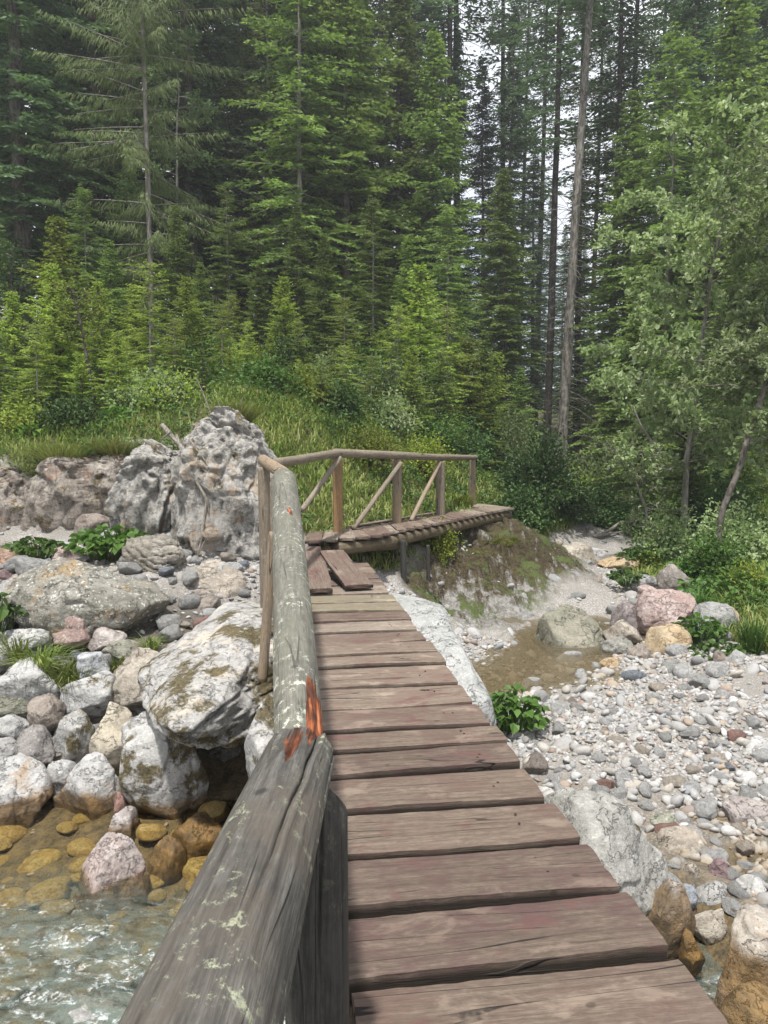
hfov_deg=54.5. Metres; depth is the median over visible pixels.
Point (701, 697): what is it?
cobble
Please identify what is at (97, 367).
bush
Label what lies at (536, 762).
cobble
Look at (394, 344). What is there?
young spruce
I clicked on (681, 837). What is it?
boulder
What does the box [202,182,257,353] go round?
spruce tree
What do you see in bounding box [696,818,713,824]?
cobble
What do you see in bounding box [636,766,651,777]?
cobble
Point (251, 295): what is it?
spruce tree
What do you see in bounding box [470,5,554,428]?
spruce tree
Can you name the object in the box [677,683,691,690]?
cobble
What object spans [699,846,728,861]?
cobble
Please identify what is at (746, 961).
boulder
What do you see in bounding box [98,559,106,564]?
cobble
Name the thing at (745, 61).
spruce tree
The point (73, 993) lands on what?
bed stone
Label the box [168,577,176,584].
cobble
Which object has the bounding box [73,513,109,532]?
stone
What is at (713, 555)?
bush
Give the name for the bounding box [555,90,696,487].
spruce tree
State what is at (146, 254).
spruce tree
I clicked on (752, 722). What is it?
cobble
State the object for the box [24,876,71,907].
bed stone
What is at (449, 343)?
young spruce
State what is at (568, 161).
sky
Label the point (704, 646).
leafy plant
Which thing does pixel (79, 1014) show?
boulder
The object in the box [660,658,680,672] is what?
cobble
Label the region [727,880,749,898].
cobble
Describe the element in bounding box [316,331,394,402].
bush
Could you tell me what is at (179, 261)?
spruce tree
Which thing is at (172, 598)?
cobble
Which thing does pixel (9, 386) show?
bush
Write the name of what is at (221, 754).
boulder
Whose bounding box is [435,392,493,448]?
bush
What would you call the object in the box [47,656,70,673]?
cobble
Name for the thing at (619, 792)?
cobble
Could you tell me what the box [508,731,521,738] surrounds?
cobble
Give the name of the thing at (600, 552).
boulder
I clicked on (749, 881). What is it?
stone
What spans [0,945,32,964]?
bed stone
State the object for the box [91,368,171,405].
bush
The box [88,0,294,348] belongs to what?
spruce tree
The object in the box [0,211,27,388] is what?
spruce tree
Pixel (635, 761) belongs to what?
cobble
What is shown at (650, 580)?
stone
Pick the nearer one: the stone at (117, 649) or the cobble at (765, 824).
the cobble at (765, 824)
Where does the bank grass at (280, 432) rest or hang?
on the ground at (482, 599)
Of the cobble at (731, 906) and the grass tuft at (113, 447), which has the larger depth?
the grass tuft at (113, 447)
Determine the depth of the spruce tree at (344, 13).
23.59 m
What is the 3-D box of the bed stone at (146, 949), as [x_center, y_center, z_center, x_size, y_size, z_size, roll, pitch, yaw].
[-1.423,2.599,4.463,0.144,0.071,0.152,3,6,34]
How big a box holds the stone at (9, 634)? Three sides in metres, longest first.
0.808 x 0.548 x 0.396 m
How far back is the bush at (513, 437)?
20.09 m
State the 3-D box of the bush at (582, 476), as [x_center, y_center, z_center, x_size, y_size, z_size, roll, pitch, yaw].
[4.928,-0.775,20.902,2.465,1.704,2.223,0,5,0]
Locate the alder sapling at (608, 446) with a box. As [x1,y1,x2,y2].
[588,433,696,542]
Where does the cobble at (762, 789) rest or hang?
on the gravel
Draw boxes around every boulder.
[0,559,170,647]
[0,657,60,701]
[0,752,53,828]
[45,989,132,1023]
[52,709,94,761]
[53,752,119,820]
[59,670,115,717]
[76,832,150,919]
[89,701,132,774]
[113,647,158,710]
[118,711,208,819]
[122,533,188,573]
[191,560,247,598]
[202,746,241,762]
[244,695,273,777]
[392,593,496,725]
[532,604,604,657]
[544,787,667,916]
[562,542,596,564]
[592,547,608,555]
[598,556,641,569]
[635,589,696,635]
[645,623,692,654]
[647,879,695,960]
[656,564,691,590]
[657,825,707,853]
[714,904,767,1009]
[719,794,767,823]
[719,980,767,1023]
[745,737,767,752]
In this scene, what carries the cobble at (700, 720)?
on the gravel
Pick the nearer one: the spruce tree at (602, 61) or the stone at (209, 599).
the stone at (209, 599)
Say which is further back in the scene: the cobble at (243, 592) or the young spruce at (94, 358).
the young spruce at (94, 358)
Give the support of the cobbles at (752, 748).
on the ground at (482, 599)
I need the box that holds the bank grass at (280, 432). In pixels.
[0,333,767,653]
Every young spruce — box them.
[0,291,39,406]
[0,335,38,425]
[2,320,68,411]
[9,215,108,406]
[18,263,102,407]
[62,352,101,410]
[72,280,129,405]
[94,329,138,413]
[98,256,191,384]
[111,285,157,384]
[138,371,150,410]
[153,275,215,371]
[155,317,201,390]
[191,347,214,393]
[199,302,241,378]
[220,293,253,358]
[220,352,236,384]
[234,318,258,372]
[254,345,265,366]
[258,275,312,368]
[261,335,281,364]
[284,320,313,376]
[294,359,302,375]
[321,295,375,397]
[333,344,364,400]
[357,354,388,420]
[364,329,393,390]
[370,300,422,416]
[381,262,467,434]
[393,345,435,435]
[417,305,489,444]
[419,348,471,452]
[448,334,508,470]
[465,349,517,471]
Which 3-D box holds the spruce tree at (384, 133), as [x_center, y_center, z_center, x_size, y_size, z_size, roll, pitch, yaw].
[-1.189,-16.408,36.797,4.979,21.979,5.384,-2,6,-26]
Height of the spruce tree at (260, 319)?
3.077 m
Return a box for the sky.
[2,0,767,392]
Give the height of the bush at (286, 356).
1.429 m
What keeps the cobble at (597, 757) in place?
on the ground at (482, 599)
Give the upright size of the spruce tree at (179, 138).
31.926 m
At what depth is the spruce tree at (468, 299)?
74.39 m
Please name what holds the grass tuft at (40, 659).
on the ground at (482, 599)
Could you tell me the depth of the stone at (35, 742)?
6.05 m
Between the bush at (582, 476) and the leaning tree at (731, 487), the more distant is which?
the bush at (582, 476)
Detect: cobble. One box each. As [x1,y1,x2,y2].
[0,582,10,596]
[2,617,14,630]
[3,555,28,571]
[14,557,49,575]
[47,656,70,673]
[48,768,65,785]
[53,753,61,760]
[56,539,76,543]
[69,650,80,661]
[80,556,89,561]
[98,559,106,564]
[103,654,115,664]
[107,550,121,559]
[117,562,141,574]
[126,574,147,579]
[132,645,143,650]
[136,707,145,714]
[156,614,181,630]
[158,566,174,576]
[158,624,182,642]
[166,594,175,603]
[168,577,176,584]
[178,594,200,608]
[180,621,191,627]
[182,568,198,586]
[183,549,192,557]
[188,555,201,564]
[193,615,209,626]
[202,608,215,616]
[215,544,226,551]
[218,562,243,573]
[220,552,236,561]
[238,560,248,566]
[238,588,250,596]
[245,554,255,559]
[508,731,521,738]
[518,611,534,618]
[522,677,542,689]
[522,752,548,773]
[525,733,534,736]
[534,690,545,695]
[535,693,549,702]
[547,773,561,781]
[548,574,560,581]
[551,701,568,713]
[551,780,564,790]
[552,721,565,734]
[553,767,562,772]
[556,651,582,663]
[568,696,577,702]
[569,701,584,710]
[571,592,585,598]
[573,668,587,679]
[581,558,592,565]
[590,752,605,762]
[591,662,600,669]
[591,784,610,792]
[594,577,602,582]
[596,779,614,788]
[599,717,611,724]
[605,606,615,612]
[606,736,626,744]
[607,707,618,714]
[609,757,617,763]
[609,787,627,798]
[614,768,632,787]
[615,727,626,733]
[620,670,646,680]
[628,598,637,604]
[629,756,641,767]
[635,743,649,755]
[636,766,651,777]
[638,781,651,797]
[638,801,654,810]
[639,721,647,725]
[646,692,664,701]
[648,682,666,691]
[652,747,665,758]
[654,822,679,833]
[658,731,671,741]
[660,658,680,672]
[662,774,685,787]
[663,710,675,716]
[665,644,688,655]
[667,861,679,869]
[668,871,681,883]
[671,693,684,698]
[672,663,696,678]
[676,855,685,862]
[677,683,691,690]
[678,725,700,736]
[679,817,690,823]
[684,780,700,792]
[686,765,699,774]
[686,824,702,835]
[688,744,697,751]
[689,673,710,688]
[691,798,717,819]
[692,623,711,641]
[694,716,707,724]
[696,694,708,701]
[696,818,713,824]
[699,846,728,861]
[700,748,710,753]
[702,766,713,772]
[703,753,727,761]
[705,661,729,677]
[708,741,718,747]
[709,726,721,733]
[709,790,718,795]
[709,836,722,846]
[710,772,728,781]
[713,631,733,642]
[715,689,729,698]
[715,738,729,746]
[715,823,722,830]
[721,897,741,917]
[724,762,735,771]
[727,729,745,741]
[727,867,739,879]
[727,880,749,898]
[728,691,740,697]
[729,702,738,707]
[730,822,744,830]
[735,839,754,855]
[736,860,754,869]
[739,785,758,798]
[744,715,760,729]
[748,748,767,762]
[750,871,766,880]
[757,783,767,796]
[757,822,767,828]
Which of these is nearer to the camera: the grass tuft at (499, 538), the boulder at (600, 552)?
the grass tuft at (499, 538)
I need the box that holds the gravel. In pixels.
[0,523,767,913]
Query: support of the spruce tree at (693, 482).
on the ground at (482, 599)
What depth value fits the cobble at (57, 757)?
6.12 m
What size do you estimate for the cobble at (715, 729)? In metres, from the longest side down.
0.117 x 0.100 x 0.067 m
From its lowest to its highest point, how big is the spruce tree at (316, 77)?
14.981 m
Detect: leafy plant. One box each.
[0,536,64,559]
[0,591,29,632]
[8,420,56,438]
[61,523,147,561]
[99,405,133,419]
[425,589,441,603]
[490,682,550,734]
[606,566,648,587]
[614,545,664,562]
[669,557,742,577]
[670,612,728,644]
[676,569,767,601]
[687,638,755,658]
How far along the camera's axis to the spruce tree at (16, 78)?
19.94 m
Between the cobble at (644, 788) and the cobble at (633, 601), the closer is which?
the cobble at (644, 788)
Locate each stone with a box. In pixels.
[0,548,21,569]
[0,569,15,580]
[0,628,53,671]
[0,695,28,719]
[0,714,29,739]
[0,736,15,756]
[0,825,27,843]
[0,842,12,851]
[0,855,8,865]
[0,887,25,908]
[0,936,19,950]
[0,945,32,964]
[0,971,24,1007]
[0,1019,25,1023]
[1,877,13,882]
[10,959,30,972]
[14,724,54,765]
[16,848,61,872]
[16,960,55,990]
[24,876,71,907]
[27,693,65,735]
[39,899,74,919]
[47,759,75,796]
[49,929,89,960]
[51,546,85,559]
[52,616,91,648]
[56,821,77,833]
[61,988,90,1003]
[66,837,95,856]
[68,856,87,873]
[70,872,80,883]
[72,814,89,823]
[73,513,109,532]
[74,960,104,977]
[76,651,109,678]
[85,917,104,925]
[86,627,126,651]
[88,920,106,934]
[95,954,142,989]
[101,639,137,660]
[107,910,127,920]
[108,806,139,841]
[109,922,120,933]
[113,791,127,814]
[136,823,166,841]
[140,939,155,954]
[147,835,186,886]
[147,889,166,903]
[150,875,164,889]
[169,902,182,915]
[172,811,221,858]
[182,856,206,880]
[185,878,194,891]
[189,588,220,609]
[198,800,229,822]
[598,635,633,656]
[599,657,618,668]
[602,619,642,643]
[610,600,637,628]
[627,642,650,658]
[629,574,657,591]
[636,584,654,598]
[650,812,676,825]
[679,928,704,977]
[682,862,700,877]
[683,883,697,909]
[693,601,737,629]
[694,908,727,944]
[696,880,726,904]
[707,858,729,879]
[712,650,725,661]
[724,649,745,664]
[732,607,740,623]
[735,874,766,892]
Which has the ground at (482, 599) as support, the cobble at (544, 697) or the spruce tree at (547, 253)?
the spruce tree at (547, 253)
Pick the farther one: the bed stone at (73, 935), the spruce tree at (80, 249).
the spruce tree at (80, 249)
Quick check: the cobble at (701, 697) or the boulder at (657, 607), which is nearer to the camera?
the cobble at (701, 697)
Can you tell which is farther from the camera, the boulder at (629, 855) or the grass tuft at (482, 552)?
the grass tuft at (482, 552)
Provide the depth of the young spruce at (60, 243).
15.01 m
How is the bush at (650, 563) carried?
on the ground at (482, 599)
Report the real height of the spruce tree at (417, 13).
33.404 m
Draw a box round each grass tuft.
[0,625,65,658]
[0,638,86,672]
[1,439,97,460]
[21,647,118,695]
[70,433,160,454]
[92,656,123,673]
[129,630,172,650]
[191,397,284,422]
[451,491,484,507]
[471,546,502,555]
[481,534,532,545]
[670,582,738,604]
[718,608,767,655]
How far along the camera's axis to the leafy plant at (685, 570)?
12.43 m
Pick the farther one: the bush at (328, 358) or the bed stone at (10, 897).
the bush at (328, 358)
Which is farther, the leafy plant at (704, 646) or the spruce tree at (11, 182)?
the spruce tree at (11, 182)
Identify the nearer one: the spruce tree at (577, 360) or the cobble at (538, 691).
the cobble at (538, 691)
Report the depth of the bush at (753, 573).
11.24 m
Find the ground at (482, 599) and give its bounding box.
[0,315,767,1023]
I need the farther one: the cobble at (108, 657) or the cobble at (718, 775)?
the cobble at (108, 657)
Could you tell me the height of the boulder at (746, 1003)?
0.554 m
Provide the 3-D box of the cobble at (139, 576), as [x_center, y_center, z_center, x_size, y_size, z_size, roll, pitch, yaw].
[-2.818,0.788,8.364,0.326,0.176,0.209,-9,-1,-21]
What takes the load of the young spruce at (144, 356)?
on the ground at (482, 599)
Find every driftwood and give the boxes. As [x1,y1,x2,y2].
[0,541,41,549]
[587,521,621,537]
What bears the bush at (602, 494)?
on the ground at (482, 599)
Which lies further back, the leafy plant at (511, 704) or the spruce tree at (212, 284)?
the spruce tree at (212, 284)
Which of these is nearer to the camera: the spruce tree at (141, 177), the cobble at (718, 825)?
the cobble at (718, 825)
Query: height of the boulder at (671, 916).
0.409 m
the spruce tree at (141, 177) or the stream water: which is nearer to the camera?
the stream water
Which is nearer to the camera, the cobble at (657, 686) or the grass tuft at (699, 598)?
the cobble at (657, 686)
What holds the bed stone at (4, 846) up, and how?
on the ground at (482, 599)
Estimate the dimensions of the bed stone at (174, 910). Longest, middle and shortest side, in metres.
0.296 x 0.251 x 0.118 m
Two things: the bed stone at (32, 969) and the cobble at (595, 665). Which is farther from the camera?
the cobble at (595, 665)
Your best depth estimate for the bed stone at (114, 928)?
4.52 m
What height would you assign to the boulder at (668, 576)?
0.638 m
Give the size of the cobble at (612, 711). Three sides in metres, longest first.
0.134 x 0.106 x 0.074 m
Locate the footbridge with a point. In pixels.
(396, 841)
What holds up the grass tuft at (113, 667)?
on the ground at (482, 599)
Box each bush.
[0,382,53,435]
[2,384,30,415]
[28,383,116,433]
[28,387,74,412]
[68,359,124,404]
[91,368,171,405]
[112,360,205,412]
[126,360,215,411]
[155,334,225,388]
[181,325,243,370]
[207,328,268,376]
[228,351,310,393]
[249,322,321,379]
[275,358,342,404]
[300,376,373,416]
[307,336,375,395]
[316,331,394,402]
[335,414,411,471]
[358,382,428,434]
[359,336,442,425]
[395,426,465,478]
[400,397,473,448]
[417,387,468,427]
[420,508,464,559]
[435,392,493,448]
[437,407,501,465]
[477,404,548,476]
[489,420,602,513]
[491,475,561,532]
[505,421,567,463]
[553,486,605,524]
[555,461,599,491]
[567,443,652,507]
[573,471,623,527]
[593,486,666,536]
[620,497,698,566]
[636,549,665,569]
[648,466,767,532]
[670,488,767,563]
[674,520,761,581]
[718,557,767,588]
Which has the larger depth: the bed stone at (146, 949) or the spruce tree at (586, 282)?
the spruce tree at (586, 282)
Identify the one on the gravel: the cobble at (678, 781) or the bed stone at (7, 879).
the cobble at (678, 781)
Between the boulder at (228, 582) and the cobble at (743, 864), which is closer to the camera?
the cobble at (743, 864)
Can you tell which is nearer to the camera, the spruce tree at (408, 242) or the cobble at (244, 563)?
the cobble at (244, 563)
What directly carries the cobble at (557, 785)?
on the ground at (482, 599)
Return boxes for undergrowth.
[0,329,767,613]
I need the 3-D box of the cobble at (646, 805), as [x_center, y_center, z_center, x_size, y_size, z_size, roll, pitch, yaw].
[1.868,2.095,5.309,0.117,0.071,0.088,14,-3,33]
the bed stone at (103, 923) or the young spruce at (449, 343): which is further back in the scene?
the young spruce at (449, 343)
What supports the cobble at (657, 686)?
on the gravel
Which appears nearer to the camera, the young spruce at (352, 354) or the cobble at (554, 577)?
the cobble at (554, 577)
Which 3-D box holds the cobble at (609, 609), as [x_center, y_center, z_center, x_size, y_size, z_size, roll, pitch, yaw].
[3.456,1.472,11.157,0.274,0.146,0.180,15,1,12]
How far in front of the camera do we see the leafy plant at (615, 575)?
12.39 m
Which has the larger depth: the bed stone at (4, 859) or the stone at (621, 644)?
the stone at (621, 644)
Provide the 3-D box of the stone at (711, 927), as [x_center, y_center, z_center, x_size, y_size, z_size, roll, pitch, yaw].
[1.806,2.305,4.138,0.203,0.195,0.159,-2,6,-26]
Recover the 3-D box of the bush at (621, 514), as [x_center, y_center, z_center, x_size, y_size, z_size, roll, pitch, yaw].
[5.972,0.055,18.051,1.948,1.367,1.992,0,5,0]
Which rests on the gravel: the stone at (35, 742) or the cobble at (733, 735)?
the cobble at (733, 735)
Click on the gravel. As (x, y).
(676, 725)
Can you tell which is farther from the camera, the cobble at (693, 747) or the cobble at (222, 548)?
the cobble at (222, 548)
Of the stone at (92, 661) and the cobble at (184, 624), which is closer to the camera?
the stone at (92, 661)
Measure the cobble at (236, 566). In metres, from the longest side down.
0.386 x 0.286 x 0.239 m
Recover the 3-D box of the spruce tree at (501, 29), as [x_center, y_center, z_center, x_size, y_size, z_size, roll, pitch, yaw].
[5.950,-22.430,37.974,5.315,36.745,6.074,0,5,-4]
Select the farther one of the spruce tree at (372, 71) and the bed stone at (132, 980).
the spruce tree at (372, 71)
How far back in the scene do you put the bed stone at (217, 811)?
5.54 m
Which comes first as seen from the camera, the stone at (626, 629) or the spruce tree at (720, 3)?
the stone at (626, 629)
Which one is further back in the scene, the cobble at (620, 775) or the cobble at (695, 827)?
the cobble at (620, 775)
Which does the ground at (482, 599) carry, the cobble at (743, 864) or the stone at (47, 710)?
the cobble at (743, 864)
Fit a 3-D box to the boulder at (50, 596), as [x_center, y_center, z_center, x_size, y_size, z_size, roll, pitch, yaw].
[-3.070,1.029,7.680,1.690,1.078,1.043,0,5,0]
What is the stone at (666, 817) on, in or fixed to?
on the gravel
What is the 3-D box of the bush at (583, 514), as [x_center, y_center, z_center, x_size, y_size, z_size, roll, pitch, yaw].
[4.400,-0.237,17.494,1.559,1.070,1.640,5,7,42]
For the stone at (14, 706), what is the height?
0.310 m
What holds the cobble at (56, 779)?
on the ground at (482, 599)
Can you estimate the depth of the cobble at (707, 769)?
5.83 m
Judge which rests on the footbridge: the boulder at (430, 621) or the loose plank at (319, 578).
the loose plank at (319, 578)
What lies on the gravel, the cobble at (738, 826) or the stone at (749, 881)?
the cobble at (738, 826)
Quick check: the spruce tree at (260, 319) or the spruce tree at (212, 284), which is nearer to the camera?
the spruce tree at (260, 319)
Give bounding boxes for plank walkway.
[274,449,514,583]
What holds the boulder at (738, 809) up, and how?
on the ground at (482, 599)
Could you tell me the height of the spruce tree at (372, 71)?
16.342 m
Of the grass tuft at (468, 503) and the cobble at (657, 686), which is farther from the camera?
the grass tuft at (468, 503)
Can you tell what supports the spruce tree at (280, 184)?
on the ground at (482, 599)
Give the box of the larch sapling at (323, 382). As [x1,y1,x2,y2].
[300,355,340,410]
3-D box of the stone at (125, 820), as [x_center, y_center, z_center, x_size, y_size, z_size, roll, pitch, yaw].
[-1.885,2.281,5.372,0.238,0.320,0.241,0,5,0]
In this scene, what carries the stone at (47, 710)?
on the cobble
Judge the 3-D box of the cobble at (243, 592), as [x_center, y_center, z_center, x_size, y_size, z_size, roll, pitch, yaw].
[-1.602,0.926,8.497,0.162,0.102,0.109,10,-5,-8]
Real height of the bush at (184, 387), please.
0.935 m
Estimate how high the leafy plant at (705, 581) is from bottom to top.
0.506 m
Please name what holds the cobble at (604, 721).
on the ground at (482, 599)
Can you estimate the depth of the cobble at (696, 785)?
5.53 m
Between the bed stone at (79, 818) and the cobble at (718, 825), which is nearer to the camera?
the cobble at (718, 825)
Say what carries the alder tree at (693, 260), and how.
on the ground at (482, 599)
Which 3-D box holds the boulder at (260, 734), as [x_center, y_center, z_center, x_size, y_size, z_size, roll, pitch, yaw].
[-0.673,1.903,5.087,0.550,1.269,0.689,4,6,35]
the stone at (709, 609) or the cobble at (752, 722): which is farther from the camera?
the stone at (709, 609)
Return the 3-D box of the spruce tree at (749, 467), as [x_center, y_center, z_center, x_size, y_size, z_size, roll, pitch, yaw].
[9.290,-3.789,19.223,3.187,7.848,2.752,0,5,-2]
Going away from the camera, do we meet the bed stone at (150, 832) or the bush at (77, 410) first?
the bed stone at (150, 832)
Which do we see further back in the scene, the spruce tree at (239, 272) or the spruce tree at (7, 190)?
the spruce tree at (239, 272)
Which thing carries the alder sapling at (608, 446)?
on the ground at (482, 599)
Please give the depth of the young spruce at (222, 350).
14.16 m
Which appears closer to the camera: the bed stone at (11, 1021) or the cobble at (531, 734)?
the bed stone at (11, 1021)
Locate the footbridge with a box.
[118,455,727,1023]
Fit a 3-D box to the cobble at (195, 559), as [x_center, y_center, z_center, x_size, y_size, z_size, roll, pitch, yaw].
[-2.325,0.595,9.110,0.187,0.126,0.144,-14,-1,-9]
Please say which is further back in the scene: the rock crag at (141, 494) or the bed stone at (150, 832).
the rock crag at (141, 494)
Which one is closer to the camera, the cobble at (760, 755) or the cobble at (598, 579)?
the cobble at (760, 755)
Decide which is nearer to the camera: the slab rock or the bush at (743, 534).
the slab rock
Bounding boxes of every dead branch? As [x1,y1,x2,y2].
[160,423,209,556]
[196,378,243,413]
[632,405,660,454]
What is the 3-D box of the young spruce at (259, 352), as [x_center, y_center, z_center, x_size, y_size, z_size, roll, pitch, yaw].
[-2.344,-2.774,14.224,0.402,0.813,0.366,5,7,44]
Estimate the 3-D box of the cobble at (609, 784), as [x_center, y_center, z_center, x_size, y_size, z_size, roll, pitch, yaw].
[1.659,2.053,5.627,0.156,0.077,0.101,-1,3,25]
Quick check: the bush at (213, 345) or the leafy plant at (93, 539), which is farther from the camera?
the bush at (213, 345)
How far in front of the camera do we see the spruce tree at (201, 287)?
17.10 m
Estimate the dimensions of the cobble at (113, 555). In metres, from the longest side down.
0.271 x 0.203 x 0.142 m
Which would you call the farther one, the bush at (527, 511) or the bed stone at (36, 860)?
the bush at (527, 511)
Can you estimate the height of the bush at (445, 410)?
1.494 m
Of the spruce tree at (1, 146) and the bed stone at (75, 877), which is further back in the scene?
the spruce tree at (1, 146)
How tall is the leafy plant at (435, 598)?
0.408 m
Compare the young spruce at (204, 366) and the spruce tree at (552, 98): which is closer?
the young spruce at (204, 366)
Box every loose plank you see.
[305,546,332,592]
[320,550,372,588]
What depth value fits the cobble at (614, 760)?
5.87 m
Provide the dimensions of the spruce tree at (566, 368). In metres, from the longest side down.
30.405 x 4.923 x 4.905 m
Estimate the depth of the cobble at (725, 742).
6.23 m
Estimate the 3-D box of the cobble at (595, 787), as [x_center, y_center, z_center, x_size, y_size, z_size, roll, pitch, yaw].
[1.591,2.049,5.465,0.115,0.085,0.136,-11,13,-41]
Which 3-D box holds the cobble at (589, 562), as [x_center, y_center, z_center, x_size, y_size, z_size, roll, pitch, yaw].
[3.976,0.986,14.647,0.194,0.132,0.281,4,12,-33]
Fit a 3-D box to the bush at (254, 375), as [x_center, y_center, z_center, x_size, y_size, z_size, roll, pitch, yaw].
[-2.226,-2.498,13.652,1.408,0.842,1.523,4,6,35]
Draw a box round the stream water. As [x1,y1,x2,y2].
[0,913,720,1023]
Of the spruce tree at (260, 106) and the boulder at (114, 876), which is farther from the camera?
the spruce tree at (260, 106)
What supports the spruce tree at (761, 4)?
on the ground at (482, 599)
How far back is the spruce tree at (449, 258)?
22.35 m
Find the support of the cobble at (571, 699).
on the ground at (482, 599)
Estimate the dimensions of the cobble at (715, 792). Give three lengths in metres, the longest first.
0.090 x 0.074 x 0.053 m
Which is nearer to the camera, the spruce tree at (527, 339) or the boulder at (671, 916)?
the boulder at (671, 916)
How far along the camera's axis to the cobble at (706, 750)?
6.11 m
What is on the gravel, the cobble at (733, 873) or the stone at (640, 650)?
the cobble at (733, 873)
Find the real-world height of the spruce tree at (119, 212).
30.221 m
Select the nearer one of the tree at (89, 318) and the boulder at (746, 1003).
the boulder at (746, 1003)
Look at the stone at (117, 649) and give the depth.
6.98 m
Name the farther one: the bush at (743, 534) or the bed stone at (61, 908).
the bush at (743, 534)
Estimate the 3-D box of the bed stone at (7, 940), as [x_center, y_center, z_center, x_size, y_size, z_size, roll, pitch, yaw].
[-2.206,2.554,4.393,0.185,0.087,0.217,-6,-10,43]
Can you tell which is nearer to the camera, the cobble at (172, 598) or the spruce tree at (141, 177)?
the cobble at (172, 598)
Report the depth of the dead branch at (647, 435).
14.91 m
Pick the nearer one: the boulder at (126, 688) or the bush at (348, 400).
the boulder at (126, 688)
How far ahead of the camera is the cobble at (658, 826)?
5.01 m
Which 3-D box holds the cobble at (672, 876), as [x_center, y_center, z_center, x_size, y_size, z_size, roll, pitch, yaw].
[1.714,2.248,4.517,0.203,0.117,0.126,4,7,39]
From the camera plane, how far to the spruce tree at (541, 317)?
92.07 m
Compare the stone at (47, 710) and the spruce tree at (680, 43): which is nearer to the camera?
the stone at (47, 710)
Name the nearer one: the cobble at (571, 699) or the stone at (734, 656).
the cobble at (571, 699)
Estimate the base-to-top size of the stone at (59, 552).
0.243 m
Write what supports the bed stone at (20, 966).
on the ground at (482, 599)
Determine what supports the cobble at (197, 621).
on the ground at (482, 599)
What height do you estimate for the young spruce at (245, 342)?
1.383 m
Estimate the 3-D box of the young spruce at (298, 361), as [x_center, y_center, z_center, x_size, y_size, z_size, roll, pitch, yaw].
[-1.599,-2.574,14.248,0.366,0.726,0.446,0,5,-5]
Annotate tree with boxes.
[0,0,57,231]
[0,0,145,367]
[0,0,154,345]
[0,2,118,325]
[0,44,62,332]
[0,65,37,337]
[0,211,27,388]
[0,237,78,381]
[2,0,197,351]
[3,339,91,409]
[25,0,265,367]
[36,273,114,406]
[54,0,239,341]
[60,4,167,331]
[60,183,120,369]
[81,239,145,383]
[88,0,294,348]
[101,161,167,364]
[116,0,236,335]
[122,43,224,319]
[129,15,204,343]
[142,205,212,378]
[155,1,281,346]
[176,262,224,357]
[179,0,338,351]
[201,0,341,353]
[202,80,214,342]
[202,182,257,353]
[203,1,272,351]
[209,0,396,364]
[212,5,301,348]
[220,6,319,339]
[238,262,275,358]
[239,0,424,362]
[242,289,263,347]
[262,0,431,384]
[271,204,334,372]
[282,0,395,368]
[300,235,345,377]
[309,0,410,297]
[332,195,410,384]
[339,3,392,344]
[351,0,490,399]
[362,0,446,381]
[370,0,477,357]
[370,28,495,404]
[374,11,424,231]
[382,234,439,402]
[387,17,439,353]
[393,1,473,204]
[411,0,516,405]
[416,204,489,418]
[418,0,523,367]
[418,98,452,288]
[437,30,498,404]
[460,167,551,449]
[461,0,561,400]
[461,57,523,414]
[462,248,478,405]
[465,330,515,473]
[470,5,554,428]
[491,0,564,405]
[491,0,625,449]
[497,0,590,426]
[500,367,541,455]
[508,227,529,418]
[512,127,562,427]
[524,0,626,446]
[524,237,546,402]
[528,197,564,418]
[534,0,626,470]
[537,92,650,463]
[540,146,602,433]
[552,224,582,397]
[554,0,677,467]
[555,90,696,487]
[559,0,628,422]
[570,0,675,454]
[571,21,766,492]
[573,250,597,405]
[575,92,767,537]
[585,264,691,521]
[587,0,691,455]
[593,222,617,405]
[596,123,653,414]
[605,0,696,219]
[612,0,767,497]
[632,0,739,477]
[660,388,719,531]
[664,115,767,468]
[665,0,765,472]
[695,210,767,504]
[716,262,767,545]
[723,6,760,91]
[725,0,767,449]
[726,0,767,427]
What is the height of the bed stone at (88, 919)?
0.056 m
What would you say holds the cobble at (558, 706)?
on the gravel
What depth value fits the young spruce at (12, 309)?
14.26 m
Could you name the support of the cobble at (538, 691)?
on the ground at (482, 599)
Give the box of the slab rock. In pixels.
[137,601,273,749]
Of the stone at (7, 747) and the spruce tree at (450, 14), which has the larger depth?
the spruce tree at (450, 14)
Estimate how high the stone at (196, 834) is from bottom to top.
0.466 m
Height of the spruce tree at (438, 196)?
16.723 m
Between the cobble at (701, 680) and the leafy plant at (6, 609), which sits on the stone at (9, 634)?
the leafy plant at (6, 609)
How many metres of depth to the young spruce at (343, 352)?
14.78 m
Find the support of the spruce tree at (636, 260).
on the ground at (482, 599)
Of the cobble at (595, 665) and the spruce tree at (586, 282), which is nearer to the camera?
the cobble at (595, 665)
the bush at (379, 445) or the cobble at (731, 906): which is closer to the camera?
the cobble at (731, 906)
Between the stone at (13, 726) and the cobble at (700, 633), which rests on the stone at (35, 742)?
the stone at (13, 726)
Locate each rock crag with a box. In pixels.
[0,467,29,531]
[20,455,126,532]
[104,439,179,534]
[170,406,276,559]
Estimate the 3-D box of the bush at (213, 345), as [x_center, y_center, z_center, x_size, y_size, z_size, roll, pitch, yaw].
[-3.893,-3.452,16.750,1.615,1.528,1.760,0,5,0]
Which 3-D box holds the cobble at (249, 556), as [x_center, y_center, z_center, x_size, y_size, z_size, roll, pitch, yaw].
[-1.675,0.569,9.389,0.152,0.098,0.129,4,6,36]
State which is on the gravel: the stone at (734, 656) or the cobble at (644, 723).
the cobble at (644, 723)
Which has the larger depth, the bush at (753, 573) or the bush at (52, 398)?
the bush at (52, 398)
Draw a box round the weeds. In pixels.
[0,365,767,628]
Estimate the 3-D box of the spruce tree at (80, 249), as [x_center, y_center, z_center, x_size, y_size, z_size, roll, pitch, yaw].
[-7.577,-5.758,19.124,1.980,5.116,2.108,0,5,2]

